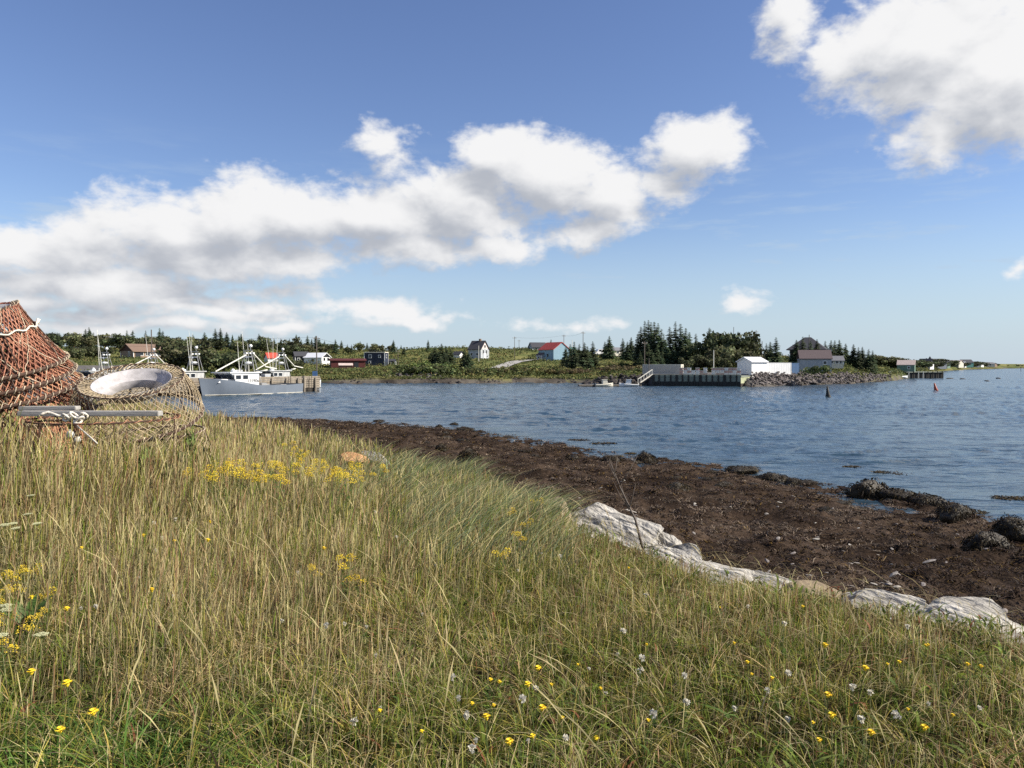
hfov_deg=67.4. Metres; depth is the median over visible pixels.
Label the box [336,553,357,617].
goldenrod
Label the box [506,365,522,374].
shrub
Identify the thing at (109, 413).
plank
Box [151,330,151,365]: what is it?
utility pole
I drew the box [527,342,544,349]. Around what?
house
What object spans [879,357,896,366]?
broadleaf tree
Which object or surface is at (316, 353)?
utility pole
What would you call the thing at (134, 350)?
bungalow
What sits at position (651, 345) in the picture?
spruce tree
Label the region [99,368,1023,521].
water
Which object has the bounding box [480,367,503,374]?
shrub
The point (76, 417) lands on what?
rope
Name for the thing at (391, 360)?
annex
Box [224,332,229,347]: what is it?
spruce tree
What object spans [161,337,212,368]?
broadleaf tree
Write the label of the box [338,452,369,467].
boulder
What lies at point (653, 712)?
seed head
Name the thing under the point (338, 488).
goldenrod
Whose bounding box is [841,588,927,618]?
boulder
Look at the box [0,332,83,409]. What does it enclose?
crab trap
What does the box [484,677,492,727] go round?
hawkweed
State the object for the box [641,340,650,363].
spruce tree
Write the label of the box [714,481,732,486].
weedy stone
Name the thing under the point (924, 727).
hawkweed
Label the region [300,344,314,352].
broadleaf tree
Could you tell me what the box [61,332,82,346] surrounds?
broadleaf tree
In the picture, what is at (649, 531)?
boulder
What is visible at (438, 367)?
shrub
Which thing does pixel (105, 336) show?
broadleaf tree
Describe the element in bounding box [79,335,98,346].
broadleaf tree
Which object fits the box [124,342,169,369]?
fishing boat
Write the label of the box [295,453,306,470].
goldenrod
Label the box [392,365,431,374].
shrub
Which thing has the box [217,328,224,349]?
spruce tree
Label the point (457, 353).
shed
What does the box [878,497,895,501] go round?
weedy stone
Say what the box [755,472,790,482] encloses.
boulder
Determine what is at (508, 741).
hawkweed
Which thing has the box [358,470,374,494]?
goldenrod
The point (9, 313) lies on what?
crab trap
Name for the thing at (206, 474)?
goldenrod
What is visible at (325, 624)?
seed head
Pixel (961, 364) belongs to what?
house
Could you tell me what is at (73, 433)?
net float
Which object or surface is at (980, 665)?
hawkweed
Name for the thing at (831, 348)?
spruce tree
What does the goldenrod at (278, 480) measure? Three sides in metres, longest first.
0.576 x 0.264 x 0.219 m
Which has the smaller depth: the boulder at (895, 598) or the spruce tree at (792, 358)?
the boulder at (895, 598)
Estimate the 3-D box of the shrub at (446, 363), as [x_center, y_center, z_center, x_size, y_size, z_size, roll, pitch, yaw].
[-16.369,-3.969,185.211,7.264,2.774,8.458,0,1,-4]
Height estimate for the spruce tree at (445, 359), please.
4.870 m
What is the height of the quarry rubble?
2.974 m
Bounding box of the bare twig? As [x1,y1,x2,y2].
[606,456,643,552]
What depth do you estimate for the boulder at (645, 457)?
31.32 m
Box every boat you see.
[65,330,114,384]
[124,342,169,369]
[170,336,206,377]
[198,335,302,395]
[255,338,320,387]
[594,379,612,386]
[619,379,640,386]
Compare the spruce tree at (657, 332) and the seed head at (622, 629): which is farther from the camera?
the spruce tree at (657, 332)
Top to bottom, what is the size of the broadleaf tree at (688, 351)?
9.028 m
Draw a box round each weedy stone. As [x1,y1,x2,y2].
[455,438,469,441]
[663,481,692,492]
[696,476,726,480]
[700,469,718,473]
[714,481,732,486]
[799,480,818,485]
[815,506,834,512]
[836,500,852,504]
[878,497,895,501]
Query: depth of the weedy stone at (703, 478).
26.68 m
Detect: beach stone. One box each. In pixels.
[889,571,897,576]
[922,559,935,562]
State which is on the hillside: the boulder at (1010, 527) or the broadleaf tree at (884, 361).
the broadleaf tree at (884, 361)
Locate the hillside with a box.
[61,348,1023,386]
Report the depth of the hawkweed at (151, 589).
4.29 m
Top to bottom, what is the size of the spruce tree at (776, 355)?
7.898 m
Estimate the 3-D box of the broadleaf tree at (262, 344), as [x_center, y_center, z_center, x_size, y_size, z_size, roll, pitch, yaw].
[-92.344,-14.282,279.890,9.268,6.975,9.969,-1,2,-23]
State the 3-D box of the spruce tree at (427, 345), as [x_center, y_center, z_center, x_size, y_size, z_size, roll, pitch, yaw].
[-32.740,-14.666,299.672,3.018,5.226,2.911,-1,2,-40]
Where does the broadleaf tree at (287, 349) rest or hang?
on the hillside
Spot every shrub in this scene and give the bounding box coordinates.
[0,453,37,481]
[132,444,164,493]
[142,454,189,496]
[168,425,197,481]
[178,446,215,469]
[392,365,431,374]
[407,362,422,374]
[418,360,430,366]
[422,367,461,375]
[423,365,449,372]
[425,368,452,373]
[432,362,456,366]
[450,363,466,373]
[457,367,483,375]
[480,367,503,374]
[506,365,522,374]
[527,367,543,374]
[543,368,556,374]
[558,368,577,373]
[567,368,592,373]
[603,365,634,371]
[604,365,634,370]
[628,368,642,371]
[803,365,831,373]
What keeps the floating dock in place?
on the water
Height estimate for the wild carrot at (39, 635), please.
0.414 m
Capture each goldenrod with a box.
[0,572,13,597]
[0,584,26,601]
[0,612,18,667]
[0,637,18,687]
[1,569,20,609]
[2,584,15,633]
[14,565,27,597]
[15,614,39,664]
[23,563,41,600]
[33,607,47,648]
[35,587,56,627]
[182,468,191,514]
[199,464,214,500]
[203,471,218,515]
[208,466,236,516]
[220,461,234,515]
[221,458,233,498]
[232,467,255,512]
[235,459,259,508]
[241,469,263,517]
[241,474,259,514]
[255,475,267,517]
[262,470,286,506]
[267,460,284,494]
[271,474,289,523]
[291,458,304,498]
[292,467,310,494]
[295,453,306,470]
[307,563,321,615]
[308,467,325,503]
[323,468,341,517]
[331,466,343,512]
[334,469,357,505]
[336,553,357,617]
[340,472,356,525]
[343,574,367,620]
[348,460,361,488]
[348,465,362,493]
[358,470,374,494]
[379,464,388,494]
[490,547,510,588]
[507,507,516,544]
[511,531,525,571]
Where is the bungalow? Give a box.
[118,344,160,357]
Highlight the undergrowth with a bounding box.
[0,345,947,379]
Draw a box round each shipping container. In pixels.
[643,364,683,373]
[767,363,790,373]
[791,363,798,373]
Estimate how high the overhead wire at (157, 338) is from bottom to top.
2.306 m
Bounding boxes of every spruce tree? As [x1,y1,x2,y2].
[53,334,60,345]
[142,330,148,343]
[156,328,163,342]
[210,329,218,349]
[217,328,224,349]
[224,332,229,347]
[312,336,317,348]
[331,339,339,353]
[390,340,396,353]
[425,342,430,351]
[426,350,434,363]
[432,346,437,358]
[434,352,442,363]
[435,344,447,359]
[441,354,449,363]
[447,349,457,364]
[458,349,466,367]
[463,352,475,368]
[559,346,567,367]
[565,346,572,366]
[566,354,572,368]
[568,342,578,362]
[572,352,579,368]
[576,345,580,361]
[577,342,594,368]
[586,346,594,367]
[590,341,600,366]
[598,345,606,359]
[602,336,617,359]
[617,338,625,359]
[620,344,633,360]
[628,337,634,360]
[630,336,639,360]
[631,328,645,365]
[635,351,643,367]
[640,320,653,354]
[641,321,646,344]
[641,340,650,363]
[642,322,655,357]
[646,349,656,363]
[650,322,659,346]
[652,323,659,355]
[653,329,669,360]
[653,346,661,363]
[660,340,670,363]
[665,328,672,352]
[668,343,677,363]
[669,322,679,354]
[674,324,691,364]
[676,341,690,365]
[679,328,691,368]
[687,332,694,359]
[765,342,774,362]
[768,338,782,362]
[786,340,801,362]
[799,338,806,349]
[813,339,820,349]
[827,340,835,355]
[833,340,839,355]
[835,340,845,364]
[842,344,849,364]
[844,344,864,368]
[853,347,865,369]
[859,347,866,365]
[863,350,876,372]
[870,350,878,372]
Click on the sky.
(410, 173)
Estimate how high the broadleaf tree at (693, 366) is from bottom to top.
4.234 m
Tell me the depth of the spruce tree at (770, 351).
183.51 m
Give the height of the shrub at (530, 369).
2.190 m
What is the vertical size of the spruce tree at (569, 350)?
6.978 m
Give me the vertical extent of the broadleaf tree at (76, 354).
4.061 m
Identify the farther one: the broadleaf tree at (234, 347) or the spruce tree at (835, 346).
the broadleaf tree at (234, 347)
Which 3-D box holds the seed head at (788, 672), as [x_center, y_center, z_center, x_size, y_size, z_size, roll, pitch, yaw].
[1.315,1.534,3.666,0.028,0.347,0.032,0,1,-15]
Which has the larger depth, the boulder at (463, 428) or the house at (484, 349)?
the house at (484, 349)
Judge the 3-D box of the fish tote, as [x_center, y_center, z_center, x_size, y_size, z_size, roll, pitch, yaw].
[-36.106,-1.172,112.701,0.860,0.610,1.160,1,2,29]
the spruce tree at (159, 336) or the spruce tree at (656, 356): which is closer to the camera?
the spruce tree at (656, 356)
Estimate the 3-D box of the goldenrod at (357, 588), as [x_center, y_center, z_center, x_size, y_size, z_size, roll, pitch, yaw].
[-1.056,1.461,5.247,0.134,0.353,0.162,-10,5,-43]
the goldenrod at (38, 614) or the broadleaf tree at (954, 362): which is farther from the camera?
the broadleaf tree at (954, 362)
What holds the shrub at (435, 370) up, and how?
on the hillside
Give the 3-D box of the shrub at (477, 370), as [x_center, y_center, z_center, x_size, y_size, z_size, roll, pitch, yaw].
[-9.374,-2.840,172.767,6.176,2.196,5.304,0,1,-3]
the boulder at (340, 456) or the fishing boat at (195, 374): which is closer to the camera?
the boulder at (340, 456)
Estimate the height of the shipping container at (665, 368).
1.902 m
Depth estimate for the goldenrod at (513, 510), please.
7.43 m
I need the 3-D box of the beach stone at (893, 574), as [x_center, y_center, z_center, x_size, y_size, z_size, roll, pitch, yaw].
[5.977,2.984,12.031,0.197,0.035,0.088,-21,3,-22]
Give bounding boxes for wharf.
[76,376,320,397]
[647,374,751,386]
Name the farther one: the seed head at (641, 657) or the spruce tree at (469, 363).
the spruce tree at (469, 363)
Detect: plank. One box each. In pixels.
[17,411,162,415]
[18,406,80,410]
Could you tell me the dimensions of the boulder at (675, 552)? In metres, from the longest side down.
1.118 x 0.573 x 0.215 m
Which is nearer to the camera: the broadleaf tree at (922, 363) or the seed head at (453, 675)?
the seed head at (453, 675)
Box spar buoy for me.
[825,386,830,396]
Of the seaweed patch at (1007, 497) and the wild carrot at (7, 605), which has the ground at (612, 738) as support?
the wild carrot at (7, 605)
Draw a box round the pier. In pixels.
[903,371,943,377]
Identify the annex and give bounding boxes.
[388,359,396,363]
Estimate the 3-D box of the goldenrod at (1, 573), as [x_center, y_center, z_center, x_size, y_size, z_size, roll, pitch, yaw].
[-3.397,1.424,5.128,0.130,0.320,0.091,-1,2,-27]
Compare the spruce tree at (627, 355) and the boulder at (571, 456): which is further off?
the spruce tree at (627, 355)
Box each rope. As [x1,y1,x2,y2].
[0,318,40,335]
[37,411,88,422]
[73,422,97,443]
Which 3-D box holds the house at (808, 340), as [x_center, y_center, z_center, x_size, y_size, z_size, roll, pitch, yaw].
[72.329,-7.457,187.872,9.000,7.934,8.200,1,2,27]
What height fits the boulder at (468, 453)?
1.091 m
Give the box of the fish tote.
[261,374,270,376]
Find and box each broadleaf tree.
[46,332,60,337]
[49,332,72,345]
[60,334,83,348]
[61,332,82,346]
[68,347,86,359]
[78,345,103,358]
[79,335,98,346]
[95,333,113,346]
[96,347,115,358]
[97,333,135,348]
[133,338,143,343]
[147,340,162,344]
[154,341,199,367]
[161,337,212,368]
[166,337,192,345]
[182,345,217,367]
[186,337,199,343]
[200,351,237,370]
[205,339,227,349]
[220,351,261,371]
[228,339,247,351]
[247,336,271,353]
[279,337,300,346]
[280,358,304,370]
[281,344,306,355]
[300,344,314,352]
[314,346,327,352]
[318,343,331,346]
[344,347,355,352]
[353,342,364,350]
[368,343,385,351]
[678,356,694,367]
[683,333,719,367]
[686,342,704,357]
[690,353,702,369]
[692,354,716,371]
[702,330,754,353]
[705,344,724,367]
[715,353,732,367]
[716,345,743,367]
[717,331,760,364]
[725,331,760,349]
[734,348,753,360]
[741,338,762,353]
[748,341,766,356]
[751,353,765,359]
[867,354,894,364]
[870,357,888,365]
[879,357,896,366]
[885,356,903,366]
[913,359,932,366]
[947,360,958,366]
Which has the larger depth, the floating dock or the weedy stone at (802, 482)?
the floating dock
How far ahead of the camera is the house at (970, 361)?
669.01 m
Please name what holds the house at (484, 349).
on the hillside
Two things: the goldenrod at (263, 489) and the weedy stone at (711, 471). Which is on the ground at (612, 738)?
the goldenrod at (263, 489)
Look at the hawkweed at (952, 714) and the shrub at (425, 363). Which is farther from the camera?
the shrub at (425, 363)
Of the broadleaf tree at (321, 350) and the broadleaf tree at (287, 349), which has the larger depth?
the broadleaf tree at (321, 350)
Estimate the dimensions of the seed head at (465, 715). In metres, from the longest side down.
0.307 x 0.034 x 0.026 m
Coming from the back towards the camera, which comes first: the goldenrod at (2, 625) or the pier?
the pier
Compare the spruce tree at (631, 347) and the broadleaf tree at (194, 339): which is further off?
the broadleaf tree at (194, 339)
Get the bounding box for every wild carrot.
[0,603,14,676]
[0,607,15,669]
[0,632,8,706]
[8,522,17,563]
[12,526,23,569]
[33,632,48,702]
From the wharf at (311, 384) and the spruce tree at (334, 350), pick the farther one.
the spruce tree at (334, 350)
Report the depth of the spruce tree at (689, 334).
190.44 m
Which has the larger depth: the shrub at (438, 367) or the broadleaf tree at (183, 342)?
the broadleaf tree at (183, 342)
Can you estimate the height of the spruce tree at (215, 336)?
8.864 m
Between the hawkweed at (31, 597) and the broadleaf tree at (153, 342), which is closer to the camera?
the hawkweed at (31, 597)
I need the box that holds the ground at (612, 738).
[0,378,1023,767]
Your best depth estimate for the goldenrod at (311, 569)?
5.27 m
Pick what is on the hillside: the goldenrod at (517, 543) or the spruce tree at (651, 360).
the spruce tree at (651, 360)
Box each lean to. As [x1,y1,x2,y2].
[338,363,352,368]
[536,353,543,358]
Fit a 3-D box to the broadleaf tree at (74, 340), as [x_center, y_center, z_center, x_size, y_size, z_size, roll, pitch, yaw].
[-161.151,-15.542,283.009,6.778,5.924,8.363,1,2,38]
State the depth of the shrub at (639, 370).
166.01 m
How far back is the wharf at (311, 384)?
109.35 m
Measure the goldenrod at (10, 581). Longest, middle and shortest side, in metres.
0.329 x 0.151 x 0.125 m
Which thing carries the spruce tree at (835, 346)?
on the hillside
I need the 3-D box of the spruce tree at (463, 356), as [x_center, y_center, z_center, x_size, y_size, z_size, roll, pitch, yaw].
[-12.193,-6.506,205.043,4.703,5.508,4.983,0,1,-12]
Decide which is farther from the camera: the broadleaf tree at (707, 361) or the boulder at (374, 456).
the broadleaf tree at (707, 361)
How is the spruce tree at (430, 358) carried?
on the hillside
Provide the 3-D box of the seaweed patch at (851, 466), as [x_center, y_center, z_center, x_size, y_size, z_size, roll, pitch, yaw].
[13.312,3.233,30.003,0.811,0.057,0.804,-1,2,-41]
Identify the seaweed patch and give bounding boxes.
[592,441,616,443]
[840,465,863,467]
[872,470,898,473]
[973,509,990,513]
[989,495,1023,500]
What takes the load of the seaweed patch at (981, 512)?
on the water
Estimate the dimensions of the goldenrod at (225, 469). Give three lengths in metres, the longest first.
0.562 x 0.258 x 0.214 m
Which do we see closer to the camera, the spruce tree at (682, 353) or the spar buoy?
the spar buoy
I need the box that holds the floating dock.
[578,381,641,386]
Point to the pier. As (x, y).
(923, 374)
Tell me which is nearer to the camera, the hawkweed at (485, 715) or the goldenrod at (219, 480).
the hawkweed at (485, 715)
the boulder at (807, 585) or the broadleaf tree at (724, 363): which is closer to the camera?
the boulder at (807, 585)
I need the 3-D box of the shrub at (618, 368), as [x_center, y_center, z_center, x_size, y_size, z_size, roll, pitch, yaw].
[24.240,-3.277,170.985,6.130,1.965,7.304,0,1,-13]
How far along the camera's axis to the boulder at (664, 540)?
8.95 m
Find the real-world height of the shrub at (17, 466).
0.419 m
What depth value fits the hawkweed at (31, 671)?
3.23 m
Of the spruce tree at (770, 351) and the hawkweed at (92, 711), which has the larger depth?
the spruce tree at (770, 351)
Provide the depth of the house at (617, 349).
272.47 m
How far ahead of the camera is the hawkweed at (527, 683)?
3.30 m
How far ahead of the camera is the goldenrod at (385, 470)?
10.10 m
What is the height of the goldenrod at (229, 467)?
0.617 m
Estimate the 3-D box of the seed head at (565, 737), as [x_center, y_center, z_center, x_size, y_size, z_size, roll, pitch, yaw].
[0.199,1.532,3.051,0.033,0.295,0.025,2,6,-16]
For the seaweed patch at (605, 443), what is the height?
0.057 m
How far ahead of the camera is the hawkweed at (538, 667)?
3.56 m
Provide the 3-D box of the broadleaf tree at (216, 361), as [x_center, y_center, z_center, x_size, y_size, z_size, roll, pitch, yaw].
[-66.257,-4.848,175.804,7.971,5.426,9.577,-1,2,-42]
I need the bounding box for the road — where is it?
[491,359,538,367]
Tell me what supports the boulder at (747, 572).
on the ground at (612, 738)
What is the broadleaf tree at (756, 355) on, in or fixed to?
on the hillside
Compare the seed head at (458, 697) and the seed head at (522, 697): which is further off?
the seed head at (458, 697)
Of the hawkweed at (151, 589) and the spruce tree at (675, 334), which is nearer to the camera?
the hawkweed at (151, 589)
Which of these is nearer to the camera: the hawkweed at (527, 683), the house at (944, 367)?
the hawkweed at (527, 683)
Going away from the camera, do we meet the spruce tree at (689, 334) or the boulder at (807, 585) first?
the boulder at (807, 585)
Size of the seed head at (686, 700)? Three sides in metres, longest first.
0.352 x 0.039 x 0.029 m
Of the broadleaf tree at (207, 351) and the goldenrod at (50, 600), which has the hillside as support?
the broadleaf tree at (207, 351)
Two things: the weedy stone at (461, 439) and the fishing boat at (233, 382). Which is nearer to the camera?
the weedy stone at (461, 439)
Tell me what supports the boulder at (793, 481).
on the beach at (778, 518)
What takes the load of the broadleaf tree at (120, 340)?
on the hillside
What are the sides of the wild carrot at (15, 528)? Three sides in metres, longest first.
0.414 x 0.078 x 0.074 m
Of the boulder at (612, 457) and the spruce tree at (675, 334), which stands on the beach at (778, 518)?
the boulder at (612, 457)
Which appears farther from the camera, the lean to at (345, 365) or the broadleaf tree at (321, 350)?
the broadleaf tree at (321, 350)
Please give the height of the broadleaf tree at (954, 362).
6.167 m
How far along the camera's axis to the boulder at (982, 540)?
14.91 m
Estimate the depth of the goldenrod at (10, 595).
4.84 m
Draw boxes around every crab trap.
[0,300,69,380]
[0,321,77,395]
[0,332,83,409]
[0,364,96,446]
[19,417,92,478]
[24,411,180,485]
[67,362,204,444]
[101,424,217,458]
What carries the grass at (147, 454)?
on the ground at (612, 738)
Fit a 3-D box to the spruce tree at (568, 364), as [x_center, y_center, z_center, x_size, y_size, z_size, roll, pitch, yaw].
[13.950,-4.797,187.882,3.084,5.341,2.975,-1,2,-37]
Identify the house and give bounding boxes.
[292,351,308,362]
[303,353,331,364]
[364,352,388,365]
[467,339,489,358]
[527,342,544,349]
[538,342,568,360]
[606,347,623,355]
[786,337,828,362]
[919,359,933,368]
[933,359,947,368]
[953,360,963,367]
[960,359,973,366]
[985,362,994,366]
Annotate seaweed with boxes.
[211,416,1023,625]
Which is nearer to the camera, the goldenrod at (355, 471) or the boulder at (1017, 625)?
the boulder at (1017, 625)
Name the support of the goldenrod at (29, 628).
on the ground at (612, 738)
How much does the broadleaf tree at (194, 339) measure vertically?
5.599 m
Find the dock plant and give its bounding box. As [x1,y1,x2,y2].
[3,594,52,645]
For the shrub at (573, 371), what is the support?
on the hillside
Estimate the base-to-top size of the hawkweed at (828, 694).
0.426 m
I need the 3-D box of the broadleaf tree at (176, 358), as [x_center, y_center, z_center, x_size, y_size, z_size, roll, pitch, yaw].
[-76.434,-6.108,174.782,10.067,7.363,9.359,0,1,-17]
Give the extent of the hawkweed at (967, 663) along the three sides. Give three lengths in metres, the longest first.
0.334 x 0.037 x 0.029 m
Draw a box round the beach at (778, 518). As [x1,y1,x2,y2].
[46,391,1023,625]
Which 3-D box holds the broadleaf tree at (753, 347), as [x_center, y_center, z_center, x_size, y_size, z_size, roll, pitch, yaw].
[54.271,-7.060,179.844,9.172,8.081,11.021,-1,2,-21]
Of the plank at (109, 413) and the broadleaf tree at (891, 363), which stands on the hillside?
the broadleaf tree at (891, 363)
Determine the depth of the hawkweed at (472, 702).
3.42 m
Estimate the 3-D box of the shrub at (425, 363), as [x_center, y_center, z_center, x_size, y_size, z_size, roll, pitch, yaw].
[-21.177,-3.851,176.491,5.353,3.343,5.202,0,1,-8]
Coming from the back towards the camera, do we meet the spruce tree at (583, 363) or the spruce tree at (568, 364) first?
the spruce tree at (583, 363)
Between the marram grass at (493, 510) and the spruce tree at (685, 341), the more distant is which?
the spruce tree at (685, 341)
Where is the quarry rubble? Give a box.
[750,371,891,386]
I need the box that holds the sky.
[0,0,1023,363]
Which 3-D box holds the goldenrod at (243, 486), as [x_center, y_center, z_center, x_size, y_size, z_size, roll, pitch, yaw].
[-2.808,1.159,8.007,0.218,0.589,0.195,8,4,33]
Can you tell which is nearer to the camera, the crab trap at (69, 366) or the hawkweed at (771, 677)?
the hawkweed at (771, 677)
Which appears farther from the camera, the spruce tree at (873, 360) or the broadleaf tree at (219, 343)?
the broadleaf tree at (219, 343)
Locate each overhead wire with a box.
[48,334,310,338]
[69,344,312,346]
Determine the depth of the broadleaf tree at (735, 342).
173.29 m
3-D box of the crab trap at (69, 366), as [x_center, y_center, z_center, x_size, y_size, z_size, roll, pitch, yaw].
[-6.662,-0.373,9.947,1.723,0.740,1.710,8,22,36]
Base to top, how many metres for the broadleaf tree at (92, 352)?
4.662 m
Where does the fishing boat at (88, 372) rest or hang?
on the water
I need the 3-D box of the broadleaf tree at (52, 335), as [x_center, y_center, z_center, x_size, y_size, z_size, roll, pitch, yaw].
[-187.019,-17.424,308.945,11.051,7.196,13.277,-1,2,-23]
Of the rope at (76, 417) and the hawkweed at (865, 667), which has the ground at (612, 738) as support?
the hawkweed at (865, 667)
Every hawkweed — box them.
[26,668,35,762]
[30,595,35,656]
[54,726,64,767]
[61,679,72,765]
[63,606,69,674]
[87,708,100,767]
[148,588,153,660]
[378,708,388,765]
[468,701,474,761]
[482,713,490,767]
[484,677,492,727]
[505,738,512,767]
[524,681,539,767]
[530,733,535,763]
[535,665,541,724]
[535,704,545,767]
[594,735,599,753]
[599,687,602,734]
[745,660,749,717]
[770,676,775,732]
[816,737,821,767]
[822,642,827,718]
[824,691,831,767]
[828,711,835,767]
[848,665,868,744]
[866,729,875,767]
[897,660,904,708]
[919,724,928,767]
[950,713,954,767]
[965,662,970,728]
[978,664,983,717]
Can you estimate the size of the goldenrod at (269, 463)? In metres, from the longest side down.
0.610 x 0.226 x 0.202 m
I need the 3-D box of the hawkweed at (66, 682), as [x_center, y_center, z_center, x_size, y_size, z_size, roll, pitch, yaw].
[-1.784,1.427,3.086,0.043,0.483,0.042,0,1,4]
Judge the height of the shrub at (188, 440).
0.866 m
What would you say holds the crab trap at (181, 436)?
on the ground at (612, 738)
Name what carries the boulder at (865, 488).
on the beach at (778, 518)
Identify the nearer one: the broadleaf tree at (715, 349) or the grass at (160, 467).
the grass at (160, 467)
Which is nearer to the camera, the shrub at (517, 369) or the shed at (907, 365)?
the shrub at (517, 369)
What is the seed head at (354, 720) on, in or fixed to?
on the ground at (612, 738)
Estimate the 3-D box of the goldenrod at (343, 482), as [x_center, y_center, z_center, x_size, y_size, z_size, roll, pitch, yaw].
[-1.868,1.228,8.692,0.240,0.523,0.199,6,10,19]
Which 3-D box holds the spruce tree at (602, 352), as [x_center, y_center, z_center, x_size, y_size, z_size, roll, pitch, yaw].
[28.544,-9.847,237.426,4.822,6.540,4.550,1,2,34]
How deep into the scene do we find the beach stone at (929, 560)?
12.93 m
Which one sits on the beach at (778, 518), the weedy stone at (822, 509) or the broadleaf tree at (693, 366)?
the weedy stone at (822, 509)
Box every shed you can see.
[328,358,366,367]
[452,351,462,357]
[736,357,768,377]
[796,350,832,370]
[897,360,915,371]
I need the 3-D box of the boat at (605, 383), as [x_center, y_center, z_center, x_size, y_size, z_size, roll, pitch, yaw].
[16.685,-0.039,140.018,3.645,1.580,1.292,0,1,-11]
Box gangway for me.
[637,369,652,383]
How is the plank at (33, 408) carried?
on the crab trap at (64, 398)
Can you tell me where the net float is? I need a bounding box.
[66,429,74,438]
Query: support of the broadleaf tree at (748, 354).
on the hillside
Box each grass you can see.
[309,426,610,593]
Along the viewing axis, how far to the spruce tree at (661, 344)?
186.29 m
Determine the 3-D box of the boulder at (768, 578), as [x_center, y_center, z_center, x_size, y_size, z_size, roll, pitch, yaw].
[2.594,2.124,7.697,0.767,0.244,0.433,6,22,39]
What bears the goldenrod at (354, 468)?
on the ground at (612, 738)
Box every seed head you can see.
[320,622,328,688]
[349,717,363,767]
[450,673,460,747]
[456,695,463,759]
[461,713,469,763]
[468,744,476,767]
[519,694,526,762]
[533,685,538,736]
[558,734,568,767]
[620,627,625,695]
[637,654,644,698]
[637,668,643,736]
[649,709,656,767]
[680,698,690,747]
[682,672,686,732]
[731,706,736,753]
[764,687,774,748]
[782,621,786,663]
[783,669,791,736]
[785,716,790,761]
[849,683,856,763]
[857,715,865,767]
[866,689,873,748]
[889,710,899,765]
[905,624,911,678]
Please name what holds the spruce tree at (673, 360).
on the hillside
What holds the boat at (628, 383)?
on the water
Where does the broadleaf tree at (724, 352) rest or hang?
on the hillside
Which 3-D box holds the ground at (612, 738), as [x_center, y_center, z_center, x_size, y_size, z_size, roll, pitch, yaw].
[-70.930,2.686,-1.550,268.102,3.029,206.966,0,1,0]
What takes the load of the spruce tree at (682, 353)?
on the hillside
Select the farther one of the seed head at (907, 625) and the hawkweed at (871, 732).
the seed head at (907, 625)
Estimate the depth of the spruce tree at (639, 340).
191.49 m
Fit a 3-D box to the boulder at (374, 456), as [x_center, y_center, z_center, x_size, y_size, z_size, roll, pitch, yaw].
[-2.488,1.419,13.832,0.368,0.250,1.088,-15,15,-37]
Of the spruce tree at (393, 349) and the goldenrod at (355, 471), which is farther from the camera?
the spruce tree at (393, 349)
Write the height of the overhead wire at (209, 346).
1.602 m
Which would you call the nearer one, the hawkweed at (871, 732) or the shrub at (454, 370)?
the hawkweed at (871, 732)
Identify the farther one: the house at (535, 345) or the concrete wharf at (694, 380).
the house at (535, 345)
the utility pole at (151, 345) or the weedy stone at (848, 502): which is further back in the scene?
the utility pole at (151, 345)
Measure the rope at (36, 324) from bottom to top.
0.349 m
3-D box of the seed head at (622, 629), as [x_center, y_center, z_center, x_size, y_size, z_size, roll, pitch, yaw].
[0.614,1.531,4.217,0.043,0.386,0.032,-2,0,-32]
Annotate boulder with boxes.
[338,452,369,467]
[361,451,389,466]
[435,443,447,451]
[455,446,480,462]
[456,427,474,430]
[535,496,572,522]
[564,454,580,459]
[570,502,663,547]
[600,455,622,462]
[633,450,658,463]
[639,547,698,573]
[656,532,701,559]
[696,560,754,586]
[723,465,762,474]
[753,570,791,590]
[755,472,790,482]
[784,477,801,485]
[784,580,841,601]
[840,477,891,499]
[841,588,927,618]
[875,487,916,500]
[905,491,949,506]
[912,596,1009,637]
[934,502,975,523]
[959,528,1016,552]
[988,514,1023,543]
[1007,620,1023,643]
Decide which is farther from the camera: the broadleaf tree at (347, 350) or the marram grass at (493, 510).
the broadleaf tree at (347, 350)
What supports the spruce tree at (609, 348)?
on the hillside
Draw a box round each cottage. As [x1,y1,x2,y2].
[263,353,277,361]
[832,356,844,367]
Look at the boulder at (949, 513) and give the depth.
18.88 m
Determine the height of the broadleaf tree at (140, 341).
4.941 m
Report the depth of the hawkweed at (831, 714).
3.05 m
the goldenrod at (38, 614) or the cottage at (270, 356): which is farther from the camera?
the cottage at (270, 356)
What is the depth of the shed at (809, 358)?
161.31 m
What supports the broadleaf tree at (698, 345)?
on the hillside
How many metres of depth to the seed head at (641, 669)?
3.54 m
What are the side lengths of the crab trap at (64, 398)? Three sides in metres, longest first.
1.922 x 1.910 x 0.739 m
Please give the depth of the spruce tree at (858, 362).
182.85 m
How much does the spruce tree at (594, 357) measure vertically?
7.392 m
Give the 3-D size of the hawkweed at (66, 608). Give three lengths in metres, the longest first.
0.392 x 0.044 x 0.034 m
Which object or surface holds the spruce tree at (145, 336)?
on the hillside
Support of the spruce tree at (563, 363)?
on the hillside
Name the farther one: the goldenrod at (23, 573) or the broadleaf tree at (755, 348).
the broadleaf tree at (755, 348)
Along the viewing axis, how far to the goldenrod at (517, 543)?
6.47 m
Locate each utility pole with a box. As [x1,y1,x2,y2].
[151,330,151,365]
[313,336,319,377]
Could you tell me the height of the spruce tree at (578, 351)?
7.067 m

